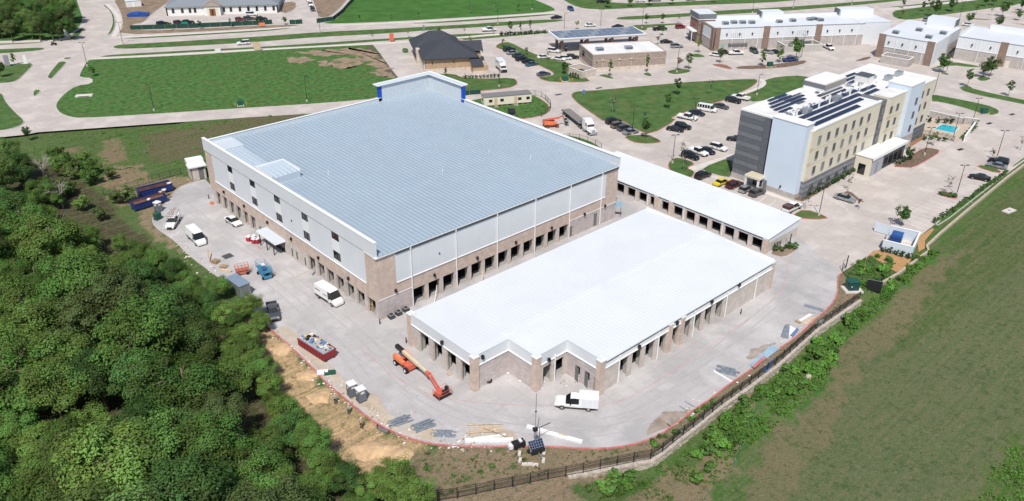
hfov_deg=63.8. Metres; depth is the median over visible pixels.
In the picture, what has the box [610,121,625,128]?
car
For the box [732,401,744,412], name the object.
wild shrub
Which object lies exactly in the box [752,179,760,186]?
end door
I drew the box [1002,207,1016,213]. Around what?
slab
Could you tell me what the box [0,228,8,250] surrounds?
forest tree
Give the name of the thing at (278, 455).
forest tree
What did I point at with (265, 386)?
forest tree
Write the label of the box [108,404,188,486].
forest tree
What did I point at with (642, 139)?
grass island
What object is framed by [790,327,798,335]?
metal sheet stack
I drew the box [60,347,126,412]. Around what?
forest tree
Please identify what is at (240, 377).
forest tree
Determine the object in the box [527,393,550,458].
mast trailer
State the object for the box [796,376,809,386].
wild shrub
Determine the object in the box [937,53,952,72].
young tree
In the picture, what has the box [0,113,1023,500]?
ground
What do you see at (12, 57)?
young tree
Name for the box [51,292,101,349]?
forest tree
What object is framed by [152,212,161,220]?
utility cabinet
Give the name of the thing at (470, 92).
screen fence
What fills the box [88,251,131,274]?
forest tree
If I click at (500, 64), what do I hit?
box truck
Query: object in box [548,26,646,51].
fuel canopy
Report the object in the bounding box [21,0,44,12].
forest tree
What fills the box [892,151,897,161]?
window
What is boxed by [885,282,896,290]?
wild shrub
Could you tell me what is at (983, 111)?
utility box
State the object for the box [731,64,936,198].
hotel
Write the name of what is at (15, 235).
forest tree
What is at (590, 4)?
grass lot
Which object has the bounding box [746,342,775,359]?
mud patch
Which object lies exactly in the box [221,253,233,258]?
drain grate
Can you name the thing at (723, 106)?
car
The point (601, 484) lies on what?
wild shrub
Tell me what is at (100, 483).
forest tree
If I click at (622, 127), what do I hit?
car
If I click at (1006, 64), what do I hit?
door
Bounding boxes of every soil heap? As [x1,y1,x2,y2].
[264,342,291,355]
[296,370,317,381]
[306,390,330,403]
[350,441,400,461]
[387,447,413,459]
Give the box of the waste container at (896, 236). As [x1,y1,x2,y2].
[889,230,903,242]
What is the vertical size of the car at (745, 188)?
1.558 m
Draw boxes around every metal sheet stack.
[749,345,777,368]
[762,357,773,372]
[781,324,789,338]
[789,326,798,337]
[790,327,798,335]
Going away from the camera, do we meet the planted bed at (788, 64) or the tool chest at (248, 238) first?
the tool chest at (248, 238)
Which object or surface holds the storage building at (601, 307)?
on the yard at (811, 277)
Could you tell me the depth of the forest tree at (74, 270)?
132.13 m
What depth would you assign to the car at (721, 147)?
214.39 m
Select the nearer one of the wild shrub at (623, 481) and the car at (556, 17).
the wild shrub at (623, 481)
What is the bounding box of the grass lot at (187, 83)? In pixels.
[56,45,396,117]
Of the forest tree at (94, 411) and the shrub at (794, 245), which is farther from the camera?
the shrub at (794, 245)
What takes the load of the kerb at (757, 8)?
on the pavement
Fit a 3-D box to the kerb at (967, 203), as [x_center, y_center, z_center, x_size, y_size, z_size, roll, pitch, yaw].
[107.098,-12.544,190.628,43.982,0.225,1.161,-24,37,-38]
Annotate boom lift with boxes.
[393,344,451,399]
[542,115,568,128]
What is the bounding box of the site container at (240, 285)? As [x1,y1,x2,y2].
[225,273,250,297]
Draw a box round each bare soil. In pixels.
[115,0,296,33]
[280,2,295,12]
[287,57,313,63]
[294,48,395,77]
[313,0,345,16]
[317,60,327,66]
[325,57,366,69]
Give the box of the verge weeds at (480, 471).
[421,408,707,494]
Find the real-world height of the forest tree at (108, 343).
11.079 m
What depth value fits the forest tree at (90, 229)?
161.96 m
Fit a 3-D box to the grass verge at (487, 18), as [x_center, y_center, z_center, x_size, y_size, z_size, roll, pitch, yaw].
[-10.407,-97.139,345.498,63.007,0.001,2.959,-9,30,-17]
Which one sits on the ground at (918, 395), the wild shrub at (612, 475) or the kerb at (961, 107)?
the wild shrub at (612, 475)
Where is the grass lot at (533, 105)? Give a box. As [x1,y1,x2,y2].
[471,95,548,117]
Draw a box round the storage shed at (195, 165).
[184,155,206,180]
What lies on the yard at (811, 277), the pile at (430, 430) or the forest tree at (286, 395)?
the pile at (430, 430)
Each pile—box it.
[127,11,149,16]
[317,369,334,375]
[426,428,436,436]
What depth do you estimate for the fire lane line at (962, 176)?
200.99 m
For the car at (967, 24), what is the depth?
343.02 m
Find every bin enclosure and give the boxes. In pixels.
[567,63,595,77]
[776,40,822,51]
[874,222,920,256]
[880,52,913,66]
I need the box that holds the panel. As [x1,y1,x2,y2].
[799,313,811,320]
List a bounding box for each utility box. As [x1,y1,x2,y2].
[237,100,244,105]
[561,76,568,81]
[767,61,773,66]
[979,108,988,114]
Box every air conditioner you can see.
[387,312,395,320]
[395,309,402,316]
[402,305,409,313]
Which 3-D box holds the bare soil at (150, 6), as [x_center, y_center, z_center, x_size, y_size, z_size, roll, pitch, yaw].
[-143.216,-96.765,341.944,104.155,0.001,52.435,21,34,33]
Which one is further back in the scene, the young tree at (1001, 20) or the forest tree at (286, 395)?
the young tree at (1001, 20)
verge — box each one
[0,42,41,44]
[70,28,82,38]
[101,33,492,56]
[104,5,114,33]
[135,28,286,37]
[413,14,553,23]
[460,32,547,39]
[505,274,860,476]
[629,23,681,29]
[892,0,949,6]
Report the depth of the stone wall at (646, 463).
121.30 m
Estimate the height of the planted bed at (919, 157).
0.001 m
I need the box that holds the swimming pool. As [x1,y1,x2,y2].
[933,123,960,133]
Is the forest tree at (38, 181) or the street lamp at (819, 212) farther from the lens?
the forest tree at (38, 181)
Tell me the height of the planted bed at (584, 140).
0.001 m
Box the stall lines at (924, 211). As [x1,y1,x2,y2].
[893,195,963,229]
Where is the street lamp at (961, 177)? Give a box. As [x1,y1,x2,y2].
[956,165,969,195]
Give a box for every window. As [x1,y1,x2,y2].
[230,182,235,191]
[252,196,257,205]
[274,195,279,203]
[276,212,282,222]
[301,212,307,221]
[303,230,309,240]
[331,231,338,241]
[333,250,340,261]
[807,181,813,191]
[816,177,822,187]
[825,173,830,182]
[833,169,838,178]
[841,164,847,173]
[882,156,888,167]
[887,154,892,164]
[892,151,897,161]
[896,148,902,159]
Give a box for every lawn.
[441,74,516,90]
[572,79,756,132]
[702,159,731,176]
[745,76,808,101]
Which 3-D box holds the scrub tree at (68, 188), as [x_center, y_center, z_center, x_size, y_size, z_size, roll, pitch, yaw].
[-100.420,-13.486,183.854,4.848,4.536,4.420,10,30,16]
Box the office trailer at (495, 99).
[481,90,531,107]
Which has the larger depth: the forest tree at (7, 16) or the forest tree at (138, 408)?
the forest tree at (7, 16)
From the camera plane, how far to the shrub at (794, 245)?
165.92 m
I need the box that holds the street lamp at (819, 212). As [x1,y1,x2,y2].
[818,183,829,215]
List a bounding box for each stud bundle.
[388,414,412,427]
[410,418,435,432]
[430,429,455,437]
[463,423,503,432]
[715,364,739,376]
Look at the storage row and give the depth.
177.64 m
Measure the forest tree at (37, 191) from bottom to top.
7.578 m
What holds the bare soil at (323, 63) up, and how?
on the grass lot at (187, 83)
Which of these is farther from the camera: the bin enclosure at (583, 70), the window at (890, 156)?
the bin enclosure at (583, 70)
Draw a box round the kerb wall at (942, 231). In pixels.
[882,164,1023,284]
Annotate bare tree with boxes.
[32,155,50,175]
[43,178,69,207]
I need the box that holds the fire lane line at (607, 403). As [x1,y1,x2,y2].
[360,253,792,405]
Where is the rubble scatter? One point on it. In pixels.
(409, 435)
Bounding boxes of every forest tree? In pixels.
[0,2,18,22]
[0,10,12,34]
[0,13,5,38]
[0,19,17,41]
[0,136,20,184]
[0,152,26,189]
[0,188,30,219]
[0,198,55,236]
[0,224,14,259]
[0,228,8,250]
[0,247,38,274]
[0,262,11,287]
[0,267,56,318]
[0,293,62,337]
[0,323,53,383]
[0,329,60,417]
[0,408,39,458]
[0,440,16,485]
[0,454,43,496]
[0,455,12,490]
[0,469,37,500]
[0,490,11,500]
[1,229,31,262]
[2,418,58,463]
[7,150,39,187]
[7,282,71,333]
[8,252,59,286]
[10,452,86,500]
[11,0,24,7]
[11,213,87,260]
[13,175,29,185]
[14,18,28,38]
[14,352,92,417]
[15,8,36,20]
[17,0,30,6]
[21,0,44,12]
[21,176,57,202]
[23,21,33,39]
[25,275,45,288]
[26,16,44,41]
[26,327,103,402]
[29,412,103,470]
[30,176,48,184]
[33,245,125,329]
[36,12,60,41]
[37,8,58,32]
[38,203,55,216]
[41,325,86,348]
[42,3,52,11]
[45,192,65,209]
[45,204,58,216]
[49,400,113,431]
[50,5,72,32]
[50,260,59,279]
[50,415,159,495]
[50,477,175,500]
[51,246,92,260]
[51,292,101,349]
[52,22,65,40]
[54,0,77,11]
[54,7,72,33]
[56,17,76,39]
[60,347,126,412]
[65,473,143,500]
[70,263,152,317]
[71,232,104,253]
[80,338,117,383]
[84,224,104,239]
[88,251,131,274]
[88,287,185,368]
[106,347,179,401]
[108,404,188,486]
[110,232,127,249]
[113,395,167,425]
[118,251,130,262]
[119,257,159,297]
[123,238,152,260]
[123,448,240,500]
[129,483,190,500]
[134,349,235,413]
[137,246,155,262]
[139,279,203,322]
[141,248,168,280]
[153,406,212,430]
[157,256,186,281]
[159,256,190,282]
[161,308,190,363]
[167,310,227,357]
[167,351,193,369]
[171,409,243,467]
[172,270,202,293]
[185,286,208,309]
[191,386,247,429]
[193,288,222,321]
[193,302,212,320]
[203,275,232,296]
[210,353,259,397]
[211,300,241,327]
[213,334,236,357]
[215,458,244,498]
[221,326,235,336]
[222,330,260,362]
[222,471,317,500]
[225,310,247,328]
[225,434,293,483]
[228,343,265,364]
[229,323,263,343]
[231,448,303,499]
[232,322,253,336]
[232,333,266,357]
[236,302,252,321]
[238,292,264,312]
[246,349,278,375]
[247,309,271,332]
[248,424,282,448]
[252,370,285,395]
[260,388,283,405]
[266,393,298,409]
[266,394,297,416]
[267,397,312,434]
[273,409,306,454]
[276,484,333,500]
[283,416,323,454]
[287,422,333,459]
[291,468,332,499]
[291,487,325,500]
[306,440,337,477]
[310,449,342,479]
[324,465,344,494]
[327,458,368,497]
[341,488,375,500]
[350,467,389,499]
[370,452,416,493]
[382,488,425,500]
[395,473,437,500]
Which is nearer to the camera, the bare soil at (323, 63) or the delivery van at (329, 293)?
the delivery van at (329, 293)
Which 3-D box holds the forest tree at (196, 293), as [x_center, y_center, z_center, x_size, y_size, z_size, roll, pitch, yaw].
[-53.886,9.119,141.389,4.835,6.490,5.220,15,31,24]
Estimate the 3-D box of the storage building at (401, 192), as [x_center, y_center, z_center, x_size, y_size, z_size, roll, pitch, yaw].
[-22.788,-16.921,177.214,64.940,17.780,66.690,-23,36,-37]
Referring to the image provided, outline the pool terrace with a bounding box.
[922,118,970,139]
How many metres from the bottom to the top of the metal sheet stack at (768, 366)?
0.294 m
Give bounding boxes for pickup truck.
[165,209,180,228]
[265,300,280,320]
[481,26,496,31]
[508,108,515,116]
[652,25,666,30]
[677,112,697,120]
[687,146,708,156]
[728,49,743,54]
[731,93,750,100]
[781,201,802,213]
[782,56,798,61]
[822,43,834,49]
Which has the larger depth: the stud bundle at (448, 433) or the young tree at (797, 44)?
the young tree at (797, 44)
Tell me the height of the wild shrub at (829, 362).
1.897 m
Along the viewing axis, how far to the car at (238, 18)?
337.50 m
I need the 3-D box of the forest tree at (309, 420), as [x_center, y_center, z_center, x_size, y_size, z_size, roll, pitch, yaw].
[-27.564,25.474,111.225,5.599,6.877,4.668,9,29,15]
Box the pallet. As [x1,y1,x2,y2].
[211,258,219,263]
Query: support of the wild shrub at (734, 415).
on the ground at (918, 395)
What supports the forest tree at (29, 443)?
on the ground at (918, 395)
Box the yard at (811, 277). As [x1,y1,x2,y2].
[153,180,840,446]
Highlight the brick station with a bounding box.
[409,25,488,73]
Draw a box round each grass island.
[0,64,31,82]
[0,94,23,129]
[48,61,65,77]
[496,42,588,81]
[600,74,612,78]
[626,135,659,142]
[668,69,689,73]
[669,158,693,176]
[795,210,826,218]
[932,95,998,114]
[934,62,978,67]
[960,86,1023,103]
[978,77,989,80]
[979,165,999,171]
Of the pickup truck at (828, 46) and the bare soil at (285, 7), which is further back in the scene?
the bare soil at (285, 7)
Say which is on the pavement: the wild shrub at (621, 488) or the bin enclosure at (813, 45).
the bin enclosure at (813, 45)
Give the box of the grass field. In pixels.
[325,0,554,23]
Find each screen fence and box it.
[129,19,271,29]
[289,19,301,23]
[316,0,353,22]
[466,90,480,94]
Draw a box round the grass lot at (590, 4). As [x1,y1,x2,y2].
[565,0,791,8]
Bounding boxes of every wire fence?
[102,168,180,194]
[533,90,550,116]
[569,133,601,147]
[842,266,890,280]
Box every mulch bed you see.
[870,250,910,271]
[918,228,933,250]
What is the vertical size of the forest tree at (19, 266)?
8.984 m
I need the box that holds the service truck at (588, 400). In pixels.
[554,390,598,411]
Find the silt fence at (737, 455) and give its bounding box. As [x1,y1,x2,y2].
[730,437,745,469]
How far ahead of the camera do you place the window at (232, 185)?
172.91 m
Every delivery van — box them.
[185,223,206,245]
[314,280,343,306]
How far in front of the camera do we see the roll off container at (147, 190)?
186.53 m
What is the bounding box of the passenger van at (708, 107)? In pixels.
[697,102,717,112]
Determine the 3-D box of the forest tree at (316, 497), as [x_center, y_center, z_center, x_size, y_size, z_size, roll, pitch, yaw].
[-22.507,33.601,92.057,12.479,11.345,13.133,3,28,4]
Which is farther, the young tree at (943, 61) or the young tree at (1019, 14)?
the young tree at (1019, 14)
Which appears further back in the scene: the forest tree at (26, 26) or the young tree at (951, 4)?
the young tree at (951, 4)
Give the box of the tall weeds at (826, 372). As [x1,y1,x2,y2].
[722,250,939,444]
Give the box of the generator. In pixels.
[508,438,525,449]
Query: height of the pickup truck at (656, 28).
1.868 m
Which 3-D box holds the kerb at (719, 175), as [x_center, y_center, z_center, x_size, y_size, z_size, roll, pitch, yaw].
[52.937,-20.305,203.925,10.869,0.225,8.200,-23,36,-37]
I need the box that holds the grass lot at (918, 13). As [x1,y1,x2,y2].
[893,0,1021,19]
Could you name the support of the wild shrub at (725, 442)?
on the ground at (918, 395)
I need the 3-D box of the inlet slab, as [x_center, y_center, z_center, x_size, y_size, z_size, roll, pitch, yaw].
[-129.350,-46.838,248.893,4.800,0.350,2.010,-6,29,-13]
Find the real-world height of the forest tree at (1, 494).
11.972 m
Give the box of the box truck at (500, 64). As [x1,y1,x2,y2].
[495,57,506,72]
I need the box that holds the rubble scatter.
[162,179,835,451]
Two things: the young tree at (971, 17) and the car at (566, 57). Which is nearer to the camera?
the car at (566, 57)
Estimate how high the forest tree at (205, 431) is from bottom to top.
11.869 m
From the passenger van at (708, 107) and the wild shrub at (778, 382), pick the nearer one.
the wild shrub at (778, 382)
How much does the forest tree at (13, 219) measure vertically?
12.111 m
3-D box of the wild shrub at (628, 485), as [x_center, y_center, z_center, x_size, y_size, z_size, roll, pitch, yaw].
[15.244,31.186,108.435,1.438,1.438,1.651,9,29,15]
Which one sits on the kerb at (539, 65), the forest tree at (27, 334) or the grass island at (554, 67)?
the grass island at (554, 67)
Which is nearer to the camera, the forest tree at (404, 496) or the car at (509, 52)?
the forest tree at (404, 496)
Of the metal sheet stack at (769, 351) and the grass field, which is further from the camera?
the grass field
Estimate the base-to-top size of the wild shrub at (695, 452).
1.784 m
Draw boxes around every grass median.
[0,48,43,52]
[114,20,562,48]
[617,0,900,19]
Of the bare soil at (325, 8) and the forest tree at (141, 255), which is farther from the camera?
the bare soil at (325, 8)
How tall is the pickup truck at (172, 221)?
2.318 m
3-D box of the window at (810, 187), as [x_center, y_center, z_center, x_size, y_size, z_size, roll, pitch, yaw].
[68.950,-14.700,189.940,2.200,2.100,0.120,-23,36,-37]
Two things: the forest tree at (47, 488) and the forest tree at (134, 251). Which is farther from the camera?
the forest tree at (134, 251)
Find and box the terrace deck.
[907,135,924,148]
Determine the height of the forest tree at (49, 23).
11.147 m
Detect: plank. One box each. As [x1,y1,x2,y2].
[220,268,231,272]
[752,356,766,367]
[802,316,814,324]
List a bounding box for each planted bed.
[566,135,599,147]
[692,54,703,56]
[713,64,731,68]
[736,60,805,68]
[772,246,795,256]
[795,171,852,200]
[844,191,858,200]
[856,57,870,60]
[895,148,938,166]
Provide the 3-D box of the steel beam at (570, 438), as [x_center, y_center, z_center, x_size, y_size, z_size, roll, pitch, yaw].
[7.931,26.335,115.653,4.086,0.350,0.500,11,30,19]
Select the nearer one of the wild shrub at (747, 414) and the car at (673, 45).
the wild shrub at (747, 414)
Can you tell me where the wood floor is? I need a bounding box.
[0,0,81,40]
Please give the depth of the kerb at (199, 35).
316.23 m
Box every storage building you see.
[201,71,622,319]
[406,207,775,395]
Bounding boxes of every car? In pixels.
[156,20,168,24]
[173,20,181,23]
[182,19,194,23]
[224,215,241,226]
[235,17,243,20]
[236,39,249,44]
[243,16,254,20]
[245,11,257,15]
[255,16,267,19]
[503,46,515,51]
[506,50,518,54]
[512,52,524,57]
[515,55,527,60]
[521,58,534,62]
[525,61,538,66]
[536,71,550,75]
[537,54,550,58]
[547,47,560,52]
[550,15,561,18]
[552,56,565,60]
[561,55,571,59]
[567,5,573,10]
[567,53,578,58]
[584,23,595,26]
[605,117,621,123]
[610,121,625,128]
[611,24,623,27]
[616,123,633,130]
[622,128,638,134]
[660,39,672,43]
[666,125,683,132]
[670,43,683,47]
[674,121,691,129]
[675,24,686,28]
[681,149,699,160]
[688,109,705,116]
[694,170,711,179]
[701,146,715,154]
[709,52,723,56]
[709,141,727,151]
[712,178,728,186]
[713,102,728,109]
[725,95,741,103]
[725,179,743,189]
[726,135,736,140]
[738,184,752,193]
[748,187,765,197]
[749,46,758,53]
[760,49,774,53]
[833,193,856,202]
[962,22,974,25]
[968,173,990,181]
[986,161,1007,169]
[988,156,1009,164]
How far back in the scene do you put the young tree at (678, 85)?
253.71 m
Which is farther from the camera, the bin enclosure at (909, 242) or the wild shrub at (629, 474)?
the bin enclosure at (909, 242)
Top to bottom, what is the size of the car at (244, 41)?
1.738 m
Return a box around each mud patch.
[647,409,690,434]
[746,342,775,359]
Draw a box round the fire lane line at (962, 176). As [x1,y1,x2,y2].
[897,134,1022,219]
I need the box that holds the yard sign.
[615,202,622,216]
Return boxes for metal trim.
[474,433,505,437]
[713,370,731,381]
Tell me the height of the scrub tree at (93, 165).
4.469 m
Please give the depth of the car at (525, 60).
285.99 m
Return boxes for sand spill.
[274,326,438,441]
[361,392,387,411]
[469,427,517,439]
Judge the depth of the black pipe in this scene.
116.61 m
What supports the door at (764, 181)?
in the hotel
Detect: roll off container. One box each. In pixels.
[129,192,167,210]
[136,180,173,197]
[297,332,335,361]
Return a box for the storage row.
[614,150,800,253]
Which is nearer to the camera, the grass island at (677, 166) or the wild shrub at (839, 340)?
the wild shrub at (839, 340)
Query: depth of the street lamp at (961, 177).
188.70 m
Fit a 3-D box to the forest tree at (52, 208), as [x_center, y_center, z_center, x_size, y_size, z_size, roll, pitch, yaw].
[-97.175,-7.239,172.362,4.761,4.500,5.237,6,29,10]
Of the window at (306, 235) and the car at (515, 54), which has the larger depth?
the car at (515, 54)
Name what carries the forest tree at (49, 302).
on the ground at (918, 395)
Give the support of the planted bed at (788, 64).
on the kerb at (773, 68)
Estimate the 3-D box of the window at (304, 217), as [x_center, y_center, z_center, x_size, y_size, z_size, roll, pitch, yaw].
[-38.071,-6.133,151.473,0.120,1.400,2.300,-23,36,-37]
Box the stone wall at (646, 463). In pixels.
[566,299,862,479]
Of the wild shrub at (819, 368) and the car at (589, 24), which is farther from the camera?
the car at (589, 24)
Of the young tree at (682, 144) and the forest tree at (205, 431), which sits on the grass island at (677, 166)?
the young tree at (682, 144)
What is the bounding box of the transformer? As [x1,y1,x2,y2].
[840,278,863,293]
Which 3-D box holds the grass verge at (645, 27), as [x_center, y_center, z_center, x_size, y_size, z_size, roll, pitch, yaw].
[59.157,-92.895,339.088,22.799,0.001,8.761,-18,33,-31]
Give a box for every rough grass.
[26,113,303,182]
[980,446,1023,500]
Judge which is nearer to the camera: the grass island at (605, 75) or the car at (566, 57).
the grass island at (605, 75)
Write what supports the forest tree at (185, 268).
on the ground at (918, 395)
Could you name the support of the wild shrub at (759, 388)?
on the ground at (918, 395)
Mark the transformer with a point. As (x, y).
(852, 286)
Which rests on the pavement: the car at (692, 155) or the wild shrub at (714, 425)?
the car at (692, 155)
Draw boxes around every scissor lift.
[234,262,248,274]
[255,259,272,279]
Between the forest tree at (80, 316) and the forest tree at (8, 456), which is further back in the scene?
the forest tree at (80, 316)
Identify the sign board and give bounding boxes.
[2,55,9,65]
[22,55,27,63]
[253,42,260,49]
[389,33,393,40]
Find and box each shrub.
[585,483,592,491]
[596,479,610,491]
[602,481,616,496]
[604,467,621,483]
[616,481,625,493]
[618,477,630,486]
[622,468,635,478]
[624,480,632,490]
[689,448,704,458]
[690,469,704,483]
[700,442,714,454]
[703,427,714,439]
[704,465,712,472]
[705,460,714,467]
[707,429,723,443]
[710,422,718,430]
[715,436,731,448]
[715,450,722,456]
[717,418,731,428]
[718,409,732,420]
[723,433,737,446]
[727,431,740,440]
[729,412,738,422]
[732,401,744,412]
[737,415,744,424]
[738,394,750,406]
[741,410,753,420]
[741,417,748,424]
[752,390,762,400]
[754,384,768,393]
[772,386,780,395]
[773,378,782,385]
[777,386,785,394]
[781,364,789,370]
[782,377,797,386]
[784,384,794,391]
[786,387,797,394]
[789,242,798,248]
[791,365,800,373]
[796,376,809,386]
[799,361,812,371]
[803,354,812,360]
[807,343,817,351]
[807,369,820,378]
[811,335,826,346]
[812,350,826,359]
[812,366,825,376]
[813,361,822,366]
[818,359,827,366]
[825,358,835,367]
[826,349,838,360]
[828,331,839,339]
[831,347,839,352]
[833,336,845,344]
[842,313,852,324]
[848,319,859,327]
[856,268,865,274]
[860,279,866,285]
[878,262,890,271]
[882,292,892,298]
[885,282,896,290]
[897,275,904,280]
[906,263,913,269]
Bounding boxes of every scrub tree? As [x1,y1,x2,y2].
[45,146,68,157]
[49,153,71,165]
[51,159,72,175]
[51,179,73,196]
[53,178,73,196]
[63,166,78,178]
[69,157,81,171]
[69,195,92,210]
[75,151,93,161]
[79,168,100,184]
[80,159,102,170]
[89,205,108,220]
[103,166,117,179]
[108,189,122,202]
[115,183,137,202]
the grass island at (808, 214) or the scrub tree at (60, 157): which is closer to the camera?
the grass island at (808, 214)
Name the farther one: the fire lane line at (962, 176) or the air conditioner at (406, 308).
the fire lane line at (962, 176)
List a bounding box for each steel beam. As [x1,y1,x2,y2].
[465,437,512,442]
[526,424,554,435]
[554,432,582,443]
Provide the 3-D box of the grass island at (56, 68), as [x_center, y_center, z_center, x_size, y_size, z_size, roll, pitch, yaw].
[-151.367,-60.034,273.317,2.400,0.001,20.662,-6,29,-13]
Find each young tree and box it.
[0,61,4,76]
[10,50,15,63]
[21,126,30,138]
[87,66,95,74]
[561,62,568,70]
[641,117,653,137]
[665,93,671,102]
[675,78,681,91]
[679,141,687,156]
[685,53,693,68]
[696,39,703,50]
[718,48,725,58]
[759,48,766,65]
[777,46,784,62]
[788,36,804,56]
[803,191,810,205]
[895,204,911,225]
[905,146,915,160]
[930,0,942,11]
[931,131,938,144]
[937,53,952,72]
[949,0,957,11]
[966,13,974,19]
[966,68,976,85]
[979,61,992,77]
[986,55,1001,76]
[996,16,1004,24]
[1000,2,1011,15]
[1006,80,1016,95]
[1016,10,1023,19]
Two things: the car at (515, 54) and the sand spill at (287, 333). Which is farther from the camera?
the car at (515, 54)
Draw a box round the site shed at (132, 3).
[125,0,141,6]
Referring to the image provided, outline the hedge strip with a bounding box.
[937,174,1002,223]
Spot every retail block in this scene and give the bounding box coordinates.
[684,6,891,50]
[875,14,961,65]
[953,24,1023,69]
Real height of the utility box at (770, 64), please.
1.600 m
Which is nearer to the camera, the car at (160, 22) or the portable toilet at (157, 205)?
the portable toilet at (157, 205)
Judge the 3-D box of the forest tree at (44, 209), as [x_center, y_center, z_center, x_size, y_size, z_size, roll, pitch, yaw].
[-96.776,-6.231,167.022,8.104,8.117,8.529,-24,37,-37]
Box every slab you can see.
[75,94,92,97]
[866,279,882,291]
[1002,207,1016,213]
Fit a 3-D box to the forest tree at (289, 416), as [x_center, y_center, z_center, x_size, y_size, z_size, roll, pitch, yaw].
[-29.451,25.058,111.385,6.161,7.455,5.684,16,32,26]
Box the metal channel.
[804,304,823,311]
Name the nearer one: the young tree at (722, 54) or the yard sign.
the yard sign
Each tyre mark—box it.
[192,206,697,420]
[259,277,361,383]
[356,324,660,428]
[622,293,779,407]
[632,296,788,413]
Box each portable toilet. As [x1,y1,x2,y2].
[152,200,162,211]
[345,379,356,397]
[354,384,366,403]
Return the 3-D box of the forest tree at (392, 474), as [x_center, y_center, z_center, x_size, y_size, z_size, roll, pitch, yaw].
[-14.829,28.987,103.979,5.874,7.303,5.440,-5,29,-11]
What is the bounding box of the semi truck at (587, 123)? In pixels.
[561,108,597,134]
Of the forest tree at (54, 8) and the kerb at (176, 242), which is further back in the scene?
the forest tree at (54, 8)
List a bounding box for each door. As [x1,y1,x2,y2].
[198,169,204,178]
[209,9,215,15]
[575,365,578,381]
[584,371,587,387]
[593,213,596,225]
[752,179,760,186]
[762,180,766,189]
[857,163,865,174]
[1004,61,1009,67]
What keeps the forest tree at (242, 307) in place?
on the ground at (918, 395)
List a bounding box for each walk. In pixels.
[0,32,73,41]
[94,34,499,58]
[105,4,121,36]
[118,26,294,37]
[333,12,555,25]
[689,154,733,170]
[695,171,791,201]
[742,79,765,93]
[879,0,969,9]
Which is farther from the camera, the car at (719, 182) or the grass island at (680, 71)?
the grass island at (680, 71)
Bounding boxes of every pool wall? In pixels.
[929,110,962,124]
[963,117,977,124]
[963,122,975,141]
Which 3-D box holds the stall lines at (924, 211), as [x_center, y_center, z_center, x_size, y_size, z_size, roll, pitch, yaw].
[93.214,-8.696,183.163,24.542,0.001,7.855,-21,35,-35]
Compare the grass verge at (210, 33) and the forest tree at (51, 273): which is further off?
the grass verge at (210, 33)
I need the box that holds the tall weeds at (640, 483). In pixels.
[595,256,897,500]
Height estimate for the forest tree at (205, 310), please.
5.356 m
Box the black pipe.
[376,424,388,433]
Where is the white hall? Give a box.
[164,0,280,15]
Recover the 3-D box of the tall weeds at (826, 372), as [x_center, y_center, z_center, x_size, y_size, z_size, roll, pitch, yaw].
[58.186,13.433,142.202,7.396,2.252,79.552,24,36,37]
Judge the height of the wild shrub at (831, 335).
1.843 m
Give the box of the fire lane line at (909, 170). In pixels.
[863,130,974,199]
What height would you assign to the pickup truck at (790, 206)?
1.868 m
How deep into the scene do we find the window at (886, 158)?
204.49 m
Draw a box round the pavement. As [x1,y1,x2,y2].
[0,0,1023,271]
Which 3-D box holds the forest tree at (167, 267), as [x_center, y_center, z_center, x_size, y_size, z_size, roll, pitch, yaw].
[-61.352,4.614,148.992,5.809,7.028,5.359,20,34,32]
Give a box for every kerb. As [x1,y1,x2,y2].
[0,93,24,130]
[56,45,392,117]
[100,33,495,56]
[103,5,114,34]
[113,19,563,48]
[114,1,297,34]
[124,28,289,38]
[152,179,253,311]
[267,272,841,448]
[324,1,554,23]
[417,14,556,23]
[454,74,517,90]
[458,33,544,39]
[496,42,589,81]
[564,0,793,9]
[571,79,757,133]
[616,0,902,19]
[625,135,660,143]
[701,159,732,177]
[735,60,806,69]
[771,245,796,257]
[782,171,853,201]
[794,210,827,219]
[892,1,1017,19]
[894,147,938,167]
[931,96,997,114]
[936,171,1007,225]
[959,87,1023,104]
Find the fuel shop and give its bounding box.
[579,40,666,70]
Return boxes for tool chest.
[246,234,251,241]
[255,237,260,243]
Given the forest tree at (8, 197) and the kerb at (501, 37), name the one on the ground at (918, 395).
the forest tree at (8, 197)
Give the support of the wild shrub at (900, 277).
on the ground at (918, 395)
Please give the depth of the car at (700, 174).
197.28 m
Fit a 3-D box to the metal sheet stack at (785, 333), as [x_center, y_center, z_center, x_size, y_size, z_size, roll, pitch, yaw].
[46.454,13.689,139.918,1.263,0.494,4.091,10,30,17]
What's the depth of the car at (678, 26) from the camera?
333.47 m
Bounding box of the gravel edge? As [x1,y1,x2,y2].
[366,46,397,77]
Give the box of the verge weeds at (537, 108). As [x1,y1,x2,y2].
[494,104,591,143]
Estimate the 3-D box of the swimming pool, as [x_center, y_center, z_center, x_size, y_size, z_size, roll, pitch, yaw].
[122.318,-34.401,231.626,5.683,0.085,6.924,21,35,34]
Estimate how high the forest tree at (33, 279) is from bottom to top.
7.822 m
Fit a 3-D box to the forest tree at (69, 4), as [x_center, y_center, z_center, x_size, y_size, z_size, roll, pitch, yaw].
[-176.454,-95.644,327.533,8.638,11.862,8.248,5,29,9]
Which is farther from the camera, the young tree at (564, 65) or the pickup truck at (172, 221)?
the young tree at (564, 65)
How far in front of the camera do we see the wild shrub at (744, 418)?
120.31 m
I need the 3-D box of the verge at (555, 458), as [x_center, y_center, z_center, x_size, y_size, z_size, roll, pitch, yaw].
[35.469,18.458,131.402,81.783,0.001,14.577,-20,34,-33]
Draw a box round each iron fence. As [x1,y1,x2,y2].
[425,292,860,500]
[923,130,954,141]
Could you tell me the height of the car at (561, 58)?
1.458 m
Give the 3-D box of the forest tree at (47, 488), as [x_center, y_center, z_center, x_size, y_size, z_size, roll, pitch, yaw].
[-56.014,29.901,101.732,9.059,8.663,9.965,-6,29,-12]
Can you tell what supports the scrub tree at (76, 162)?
on the ground at (918, 395)

